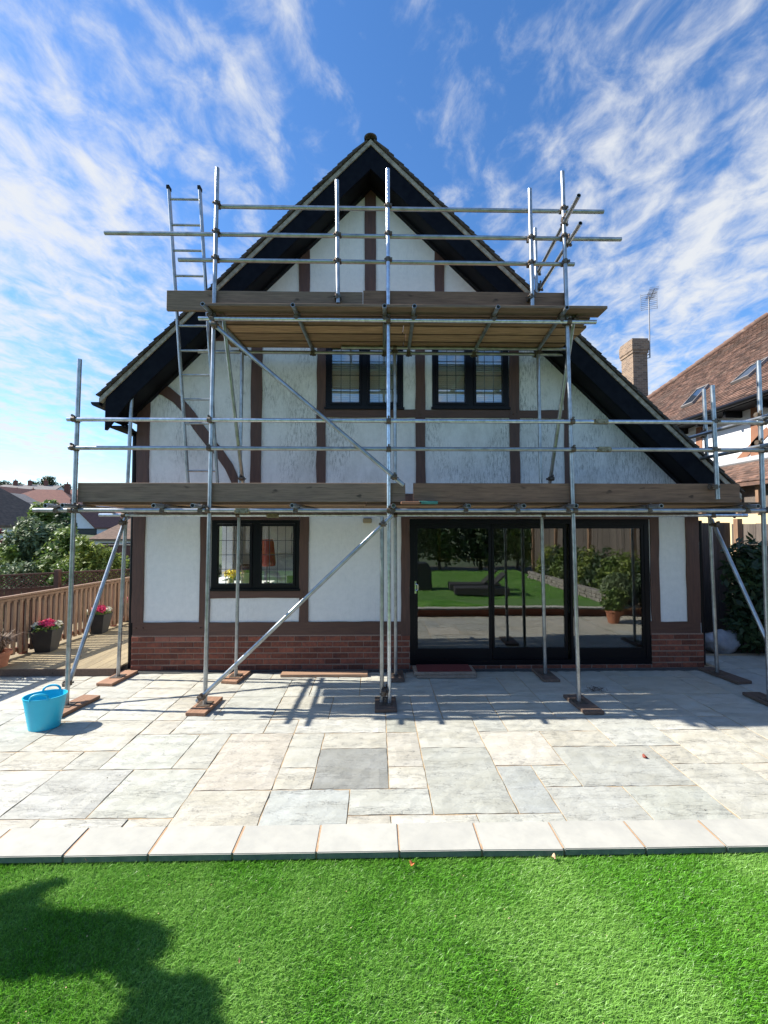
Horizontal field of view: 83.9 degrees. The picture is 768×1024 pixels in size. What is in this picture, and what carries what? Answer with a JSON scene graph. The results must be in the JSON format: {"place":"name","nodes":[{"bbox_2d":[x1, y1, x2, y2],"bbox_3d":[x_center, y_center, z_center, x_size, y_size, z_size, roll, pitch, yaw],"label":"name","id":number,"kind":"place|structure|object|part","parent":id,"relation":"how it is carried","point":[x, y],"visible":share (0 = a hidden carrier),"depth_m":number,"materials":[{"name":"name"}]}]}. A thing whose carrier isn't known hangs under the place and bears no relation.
{"place":"outdoors","nodes":[
{"label":"outdoors","id":0,"kind":"place"},
{"bbox_2d":[0,621,130,676],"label":"decking","id":1,"kind":"object","parent":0,"point":[98,657],"visible":0.28,"depth_m":6.41,"materials":[{"name":"brown wood"}]},
{"bbox_2d":[0,629,34,667],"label":"terracotta pot","id":2,"kind":"object","parent":1,"relation":"on","point":[5,653],"visible":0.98,"depth_m":6.10,"materials":[{"name":"brown ceramic"}]},
{"bbox_2d":[29,618,63,652],"bbox_3d":[-5.420,1.968,6.854,0.419,0.523,0.420,0,-2,-9],"label":"flower planter","id":3,"kind":"object","parent":1,"relation":"on","point":[46,638],"visible":1,"depth_m":6.76,"materials":[{"name":"black plastic"}]},
{"bbox_2d":[0,577,129,654],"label":"balustrade","id":4,"kind":"object","parent":1,"relation":"on","point":[112,588],"visible":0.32,"depth_m":7.25,"materials":[{"name":"brown wood"}]},
{"bbox_2d":[0,569,129,643],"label":"trellis fence","id":5,"kind":"object","parent":1,"relation":"on","point":[57,580],"visible":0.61,"depth_m":9.15,"materials":[{"name":"brown wood"}]},
{"bbox_2d":[87,604,112,633],"bbox_3d":[-5.378,2.013,8.069,0.431,0.522,0.403,0,-2,-6],"label":"flower planter","id":6,"kind":"object","parent":1,"relation":"on","point":[100,624],"visible":0.76,"depth_m":7.95,"materials":[{"name":"black plastic"}]},
{"bbox_2d":[28,526,221,637],"bbox_3d":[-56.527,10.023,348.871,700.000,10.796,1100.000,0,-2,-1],"label":"ground","id":7,"kind":"structure","parent":0,"point":[220,545],"depth_m":51.14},
{"bbox_2d":[0,528,5,559],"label":"garden shrub","id":8,"kind":"object","parent":7,"relation":"on","point":[1,532],"visible":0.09,"depth_m":12.34,"materials":[{"name":"plant"}]},
{"bbox_2d":[0,480,12,485],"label":"skyline tree","id":9,"kind":"object","parent":7,"relation":"on","point":[5,483],"visible":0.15,"depth_m":128.41,"materials":[{"name":"green plant"}]},
{"bbox_2d":[0,545,23,618],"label":"garden shrub","id":10,"kind":"object","parent":7,"relation":"on","point":[12,554],"visible":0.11,"depth_m":11.68,"materials":[{"name":"green plant"}]},
{"bbox_2d":[0,488,31,538],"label":"hillside house","id":11,"kind":"structure","parent":7,"relation":"on","point":[13,507],"depth_m":31.19,"materials":[{"name":"tile"}]},
{"bbox_2d":[0,486,31,493],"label":"hillside house","id":12,"kind":"structure","parent":7,"relation":"on","point":[15,490],"depth_m":86.59,"materials":[{"name":"red tile"}]},
{"bbox_2d":[0,558,42,615],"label":"garden shrub","id":13,"kind":"object","parent":7,"relation":"on","point":[23,568],"visible":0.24,"depth_m":10.88,"materials":[{"name":"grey plant"}]},
{"bbox_2d":[11,493,39,504],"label":"hillside house","id":14,"kind":"structure","parent":7,"relation":"on","point":[26,498],"depth_m":56.30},
{"bbox_2d":[0,515,68,610],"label":"garden shrub","id":15,"kind":"object","parent":7,"relation":"on","point":[28,538],"visible":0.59,"depth_m":12.39,"materials":[{"name":"green plant"}]},
{"bbox_2d":[4,479,70,493],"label":"hillside house","id":16,"kind":"structure","parent":7,"relation":"on","point":[45,486],"depth_m":108.02,"materials":[{"name":"ceramic"}]},
{"bbox_2d":[26,499,70,526],"bbox_3d":[-18.432,1.411,23.623,2.202,4.320,2.063,0,-2,-1],"label":"garden tree","id":17,"kind":"object","parent":7,"relation":"on","point":[47,518],"visible":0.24,"depth_m":23.11,"materials":[{"name":"green plant"}]},
{"bbox_2d":[35,476,61,485],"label":"skyline tree","id":18,"kind":"object","parent":7,"relation":"on","point":[50,479],"visible":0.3,"depth_m":132.68,"materials":[{"name":"green plant"}]},
{"bbox_2d":[22,482,81,503],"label":"hillside house","id":19,"kind":"structure","parent":7,"relation":"on","point":[59,496],"depth_m":69.58,"materials":[{"name":"ceramic"}]},
{"bbox_2d":[31,524,85,585],"bbox_3d":[-9.204,1.773,12.180,1.534,2.850,1.629,1,-2,-32],"label":"garden shrub","id":20,"kind":"object","parent":7,"relation":"on","point":[57,552],"visible":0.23,"depth_m":11.90,"materials":[{"name":"green plant"}]},
{"bbox_2d":[48,512,77,546],"bbox_3d":[-15.621,1.653,20.653,1.714,3.529,1.431,0,-2,-1],"label":"garden tree","id":21,"kind":"object","parent":7,"relation":"on","point":[60,518],"visible":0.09,"depth_m":20.51,"materials":[{"name":"green plant"}]},
{"bbox_2d":[35,558,91,612],"bbox_3d":[-8.389,2.119,11.193,1.218,1.839,1.280,1,-3,-36],"label":"garden shrub","id":22,"kind":"object","parent":7,"relation":"on","point":[50,579],"visible":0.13,"depth_m":11.06,"materials":[{"name":"green plant"}]},
{"bbox_2d":[59,535,112,618],"bbox_3d":[-8.211,1.830,11.758,1.298,2.432,1.155,0,-2,-1],"label":"garden shrub","id":23,"kind":"object","parent":7,"relation":"on","point":[92,557],"visible":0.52,"depth_m":11.69,"materials":[{"name":"green plant"}]},
{"bbox_2d":[65,503,122,534],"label":"hillside house","id":24,"kind":"structure","parent":7,"relation":"on","point":[93,523],"depth_m":54.32,"materials":[{"name":"white paint"}]},
{"bbox_2d":[76,529,96,534],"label":"window","id":25,"kind":"structure","parent":24,"relation":"in","point":[81,531],"depth_m":53.72,"materials":[{"name":"glass"}]},
{"bbox_2d":[89,518,130,543],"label":"hillside house","id":26,"kind":"structure","parent":7,"relation":"on","point":[108,536],"depth_m":41.97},
{"bbox_2d":[92,544,129,558],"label":"garden wall","id":27,"kind":"structure","parent":7,"relation":"on","point":[119,549],"depth_m":21.69,"materials":[{"name":"stone"}]},
{"bbox_2d":[105,546,129,578],"bbox_3d":[-8.199,2.053,12.785,1.229,2.082,1.092,0,-2,-1],"label":"garden shrub","id":28,"kind":"object","parent":7,"relation":"on","point":[117,562],"visible":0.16,"depth_m":12.78,"materials":[{"name":"green plant"}]},
{"bbox_2d":[127,557,221,577],"bbox_3d":[-9.735,2.489,16.722,7.601,1.874,1.255,0,-2,-1],"label":"hedge","id":29,"kind":"object","parent":7,"relation":"on","point":[220,567],"depth_m":16.63,"materials":[{"name":"green plant"}]},
{"bbox_2d":[219,581,284,582],"bbox_3d":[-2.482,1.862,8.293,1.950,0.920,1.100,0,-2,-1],"label":"windowsill","id":30,"kind":"structure","parent":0,"point":[262,581],"depth_m":8.70,"materials":[{"name":"white paint"}]},
{"bbox_2d":[222,569,240,582],"bbox_3d":[-2.811,1.210,7.866,0.305,0.352,0.288,-1,-2,22],"label":"flower vase","id":31,"kind":"object","parent":30,"relation":"on","point":[231,574],"visible":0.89,"depth_m":7.82,"materials":[{"name":"yellow plant"}]},
{"bbox_2d":[241,564,248,582],"bbox_3d":[-2.560,1.184,7.966,0.220,0.410,0.220,0,-2,-1],"label":"storage jar","id":32,"kind":"object","parent":30,"relation":"on","point":[245,573],"visible":0.68,"depth_m":7.87,"materials":[{"name":"clear glass"}]},
{"bbox_2d":[262,539,275,582],"bbox_3d":[-2.323,0.973,8.478,0.340,0.870,0.340,0,-2,-1],"label":"table lamp","id":33,"kind":"object","parent":30,"relation":"on","point":[265,553],"visible":0.76,"depth_m":8.36,"materials":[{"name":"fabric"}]},
{"bbox_2d":[286,575,292,582],"bbox_3d":[-1.721,1.314,8.227,0.295,0.170,0.160,0,-2,-1],"label":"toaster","id":34,"kind":"object","parent":30,"relation":"on","point":[289,578],"visible":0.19,"depth_m":8.15,"materials":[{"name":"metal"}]},
{"bbox_2d":[0,653,767,828],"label":"patio","id":35,"kind":"structure","parent":0,"point":[480,747],"depth_m":3.97,"materials":[{"name":"stone"}]},
{"bbox_2d":[22,684,67,731],"bbox_3d":[-3.542,2.047,4.463,0.392,0.388,0.319,1,-2,-15],"label":"flexible tub","id":36,"kind":"object","parent":35,"relation":"on","point":[43,709],"visible":1,"depth_m":4.37,"materials":[{"name":"blue plastic"}]},
{"bbox_2d":[62,694,99,716],"bbox_3d":[-3.596,2.239,4.936,0.225,0.038,0.560,0,-2,7],"label":"sole board","id":37,"kind":"object","parent":35,"relation":"on","point":[83,700],"visible":0.52,"depth_m":5.01,"materials":[{"name":"brown wood"}]},
{"bbox_2d":[96,670,137,685],"bbox_3d":[-3.646,2.273,5.854,0.225,0.038,0.520,0,-2,5],"label":"sole board","id":38,"kind":"object","parent":35,"relation":"on","point":[108,681],"visible":0.98,"depth_m":5.74,"materials":[{"name":"brown wood"}]},
{"bbox_2d":[185,696,222,715],"bbox_3d":[-2.068,2.239,4.934,0.225,0.038,0.460,0,-2,3],"label":"sole board","id":39,"kind":"object","parent":35,"relation":"on","point":[194,710],"visible":0.82,"depth_m":4.82,"materials":[{"name":"brown wood"}]},
{"bbox_2d":[221,670,249,683],"bbox_3d":[-2.039,2.274,5.885,0.225,0.038,0.420,0,-2,7],"label":"sole board","id":40,"kind":"object","parent":35,"relation":"on","point":[230,680],"visible":0.72,"depth_m":5.77,"materials":[{"name":"brown wood"}]},
{"bbox_2d":[280,671,367,676],"bbox_3d":[-0.835,2.278,6.012,1.214,0.038,0.150,0,-2,-1],"label":"loose plank","id":41,"kind":"object","parent":35,"relation":"on","point":[324,674],"visible":1,"depth_m":5.95,"materials":[{"name":"brown wood"}]},
{"bbox_2d":[375,697,396,712],"bbox_3d":[0.019,2.241,4.973,0.250,0.038,0.360,0,-2,-1],"label":"sole board","id":42,"kind":"object","parent":35,"relation":"on","point":[392,708],"visible":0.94,"depth_m":4.84,"materials":[{"name":"brown wood"}]},
{"bbox_2d":[391,670,404,682],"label":"sole board","id":43,"kind":"object","parent":35,"relation":"on","point":[396,679],"visible":0.52,"depth_m":5.77,"materials":[{"name":"brown wood"}]},
{"bbox_2d":[32,167,767,707],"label":"scaffold","id":44,"kind":"object","parent":35,"relation":"on","point":[386,323],"visible":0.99,"depth_m":5.14,"materials":[{"name":"metal"}]},
{"bbox_2d":[166,185,218,482],"bbox_3d":[-2.515,-2.144,5.662,0.560,4.080,0.526,0,-2,-1],"label":"ladder","id":45,"kind":"object","parent":44,"relation":"on","point":[175,276],"visible":0.67,"depth_m":5.63,"materials":[{"name":"silver metal"}]},
{"bbox_2d":[401,501,420,503],"bbox_3d":[0.318,-0.107,5.039,0.240,0.030,0.110,0,-2,-1],"label":"wood offcut","id":46,"kind":"object","parent":44,"relation":"on","point":[410,502],"visible":0.94,"depth_m":4.99,"materials":[{"name":"brown wood"}]},
{"bbox_2d":[419,501,437,503],"bbox_3d":[0.520,-0.110,5.043,0.220,0.035,0.110,0,-2,-1],"label":"sanding block","id":47,"kind":"object","parent":44,"relation":"on","point":[429,502],"depth_m":4.99,"materials":[{"name":"teal plastic"}]},
{"bbox_2d":[136,667,699,673],"bbox_3d":[0.570,2.312,6.195,8.646,0.028,0.115,0,-2,-1],"label":"drain channel","id":48,"kind":"object","parent":35,"relation":"on","point":[476,670],"visible":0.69,"depth_m":6.20,"materials":[{"name":"grey metal"}]},
{"bbox_2d":[412,665,475,677],"bbox_3d":[0.846,2.261,6.054,0.860,0.076,0.330,0,-2,-1],"label":"door step","id":49,"kind":"object","parent":35,"relation":"on","point":[466,674],"depth_m":5.91,"materials":[{"name":"stone"}]},
{"bbox_2d":[416,664,471,671],"bbox_3d":[0.846,2.215,6.071,0.760,0.014,0.280,0,-2,-1],"label":"doormat","id":50,"kind":"object","parent":49,"relation":"on","point":[441,667],"visible":1,"depth_m":6.07,"materials":[{"name":"red fabric"}]},
{"bbox_2d":[531,668,559,681],"bbox_3d":[2.252,2.277,5.965,0.225,0.038,0.460,0,-2,-1],"label":"sole board","id":51,"kind":"object","parent":35,"relation":"on","point":[549,678],"visible":0.82,"depth_m":5.85,"materials":[{"name":"wood"}]},
{"bbox_2d":[563,694,603,714],"bbox_3d":[2.320,2.241,4.986,0.225,0.038,0.500,0,-2,-4],"label":"sole board","id":52,"kind":"object","parent":35,"relation":"on","point":[590,708],"visible":0.82,"depth_m":4.87,"materials":[{"name":"brown wood"}]},
{"bbox_2d":[698,667,751,684],"bbox_3d":[4.740,2.276,5.961,0.225,0.038,0.600,0,-2,-9],"label":"sole board","id":53,"kind":"object","parent":35,"relation":"on","point":[733,678],"visible":1,"depth_m":5.85,"materials":[{"name":"wood"}]},
{"bbox_2d":[742,692,767,705],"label":"sole board","id":54,"kind":"object","parent":35,"relation":"on","point":[753,695],"visible":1,"depth_m":5.19,"materials":[{"name":"wood"}]},
{"bbox_2d":[0,852,767,1023],"bbox_3d":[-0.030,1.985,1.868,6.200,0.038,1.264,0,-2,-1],"label":"turf","id":55,"kind":"structure","parent":0,"point":[717,892],"depth_m":2.00,"materials":[{"name":"green plant"}]},
{"bbox_2d":[18,873,763,1023],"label":"leaf crumbs","id":56,"kind":"object","parent":55,"relation":"on","point":[350,958],"visible":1,"depth_m":2.00,"materials":[{"name":"brown plant"}]},
{"bbox_2d":[0,0,767,489],"label":"sky","id":57,"kind":"structure","parent":0,"point":[653,112],"materials":[{"name":"blue"}]},
{"bbox_2d":[91,133,744,670],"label":"timbered house","id":58,"kind":"structure","parent":0,"point":[641,591],"depth_m":6.37,"materials":[{"name":"paint"}]},
{"bbox_2d":[210,520,299,590],"bbox_3d":[-1.892,0.639,6.308,1.322,1.039,0.117,0,-2,-1],"label":"window","id":59,"kind":"structure","parent":58,"relation":"in","point":[255,583],"depth_m":6.28,"materials":[{"name":"black glass"}]},
{"bbox_2d":[240,526,292,580],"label":"kitchen units","id":60,"kind":"object","parent":58,"relation":"on","point":[281,544],"visible":0.16,"depth_m":10.14},
{"bbox_3d":[-3.015,0.578,10.141,0.530,0.780,0.020,0,-2,-1],"label":"cupboard door","id":61,"kind":"part","parent":60,"relation":"part of","materials":[{"name":"grey wood"}]},
{"bbox_3d":[-2.459,1.896,9.784,0.530,0.760,0.020,0,-2,-1],"label":"cupboard door","id":62,"kind":"part","parent":60,"relation":"part of","materials":[{"name":"white"}]},
{"bbox_3d":[-2.465,0.578,10.151,0.530,0.780,0.020,0,-2,-1],"label":"cupboard door","id":63,"kind":"part","parent":60,"relation":"part of","materials":[{"name":"grey wood"}]},
{"bbox_2d":[324,348,403,409],"bbox_3d":[-0.293,-2.049,6.471,1.194,1.035,0.187,0,-2,-1],"label":"window","id":64,"kind":"structure","parent":58,"relation":"in","point":[361,382],"depth_m":6.52,"materials":[{"name":"black glass"}]},
{"bbox_2d":[431,350,510,409],"bbox_3d":[1.303,-2.059,6.501,1.188,1.040,0.187,0,-2,-1],"label":"window","id":65,"kind":"structure","parent":58,"relation":"in","point":[471,380],"depth_m":6.47,"materials":[{"name":"black glass"}]},
{"bbox_2d":[409,519,651,664],"bbox_3d":[2.177,1.182,6.394,3.595,2.152,0.198,0,-2,-1],"label":"sliding door","id":66,"kind":"structure","parent":58,"relation":"in","point":[493,655],"depth_m":6.36,"materials":[{"name":"black glass"}]},
{"bbox_2d":[585,685,607,693],"bbox_3d":[2.697,2.263,5.447,0.245,0.027,0.332,-2,-3,39],"label":"twig pile","id":67,"kind":"object","parent":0,"point":[597,689],"visible":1,"depth_m":5.46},
{"bbox_2d":[619,312,767,594],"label":"neighbour house","id":68,"kind":"structure","parent":0,"point":[727,368],"depth_m":11.23,"materials":[{"name":"ceramic"}]},
{"bbox_2d":[640,286,658,358],"bbox_3d":[10.961,-7.852,17.589,0.608,2.781,1.044,-1,-2,29],"label":"tv aerial","id":69,"kind":"object","parent":68,"relation":"attached to","point":[649,301],"visible":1,"depth_m":17.92,"materials":[{"name":"metal"}]},
{"bbox_2d":[705,632,755,653],"bbox_3d":[-0.387,2.276,1.912,17.300,0.450,22.000,0,-2,-1],"label":"soil bed","id":70,"kind":"object","parent":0,"point":[735,652],"depth_m":7.21,"materials":[{"name":"brown soil"}]},
{"bbox_2d":[702,523,731,631],"bbox_3d":[5.951,1.321,8.693,2.226,2.209,0.075,0,-2,-1],"label":"wooden fence","id":71,"kind":"object","parent":70,"relation":"on","point":[724,531],"visible":0.16,"depth_m":8.67,"materials":[{"name":"brown wood"}]},
{"bbox_2d":[705,629,739,653],"bbox_3d":[5.697,2.176,7.237,0.648,0.394,0.373,0,-2,-1],"label":"rubble sack","id":72,"kind":"object","parent":70,"relation":"on","point":[728,642],"visible":0.69,"depth_m":7.11,"materials":[{"name":"white plastic"}]},
{"bbox_2d":[717,531,767,653],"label":"side shrub","id":73,"kind":"object","parent":70,"relation":"on","point":[747,560],"visible":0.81,"depth_m":7.09,"materials":[{"name":"green plant"}]},
{"bbox_2d":[732,519,767,629],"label":"boundary fence","id":74,"kind":"object","parent":70,"relation":"on","point":[739,529],"visible":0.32,"depth_m":8.34,"materials":[{"name":"brown wood"}]},
{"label":"retaining wall","id":75,"kind":"structure","parent":0,"visible":0},
{"bbox_2d":[0,819,767,862],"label":"coping stones","id":76,"kind":"object","parent":75,"relation":"on","point":[242,842],"visible":1,"depth_m":2.56,"materials":[{"name":"stone"}]}
]}

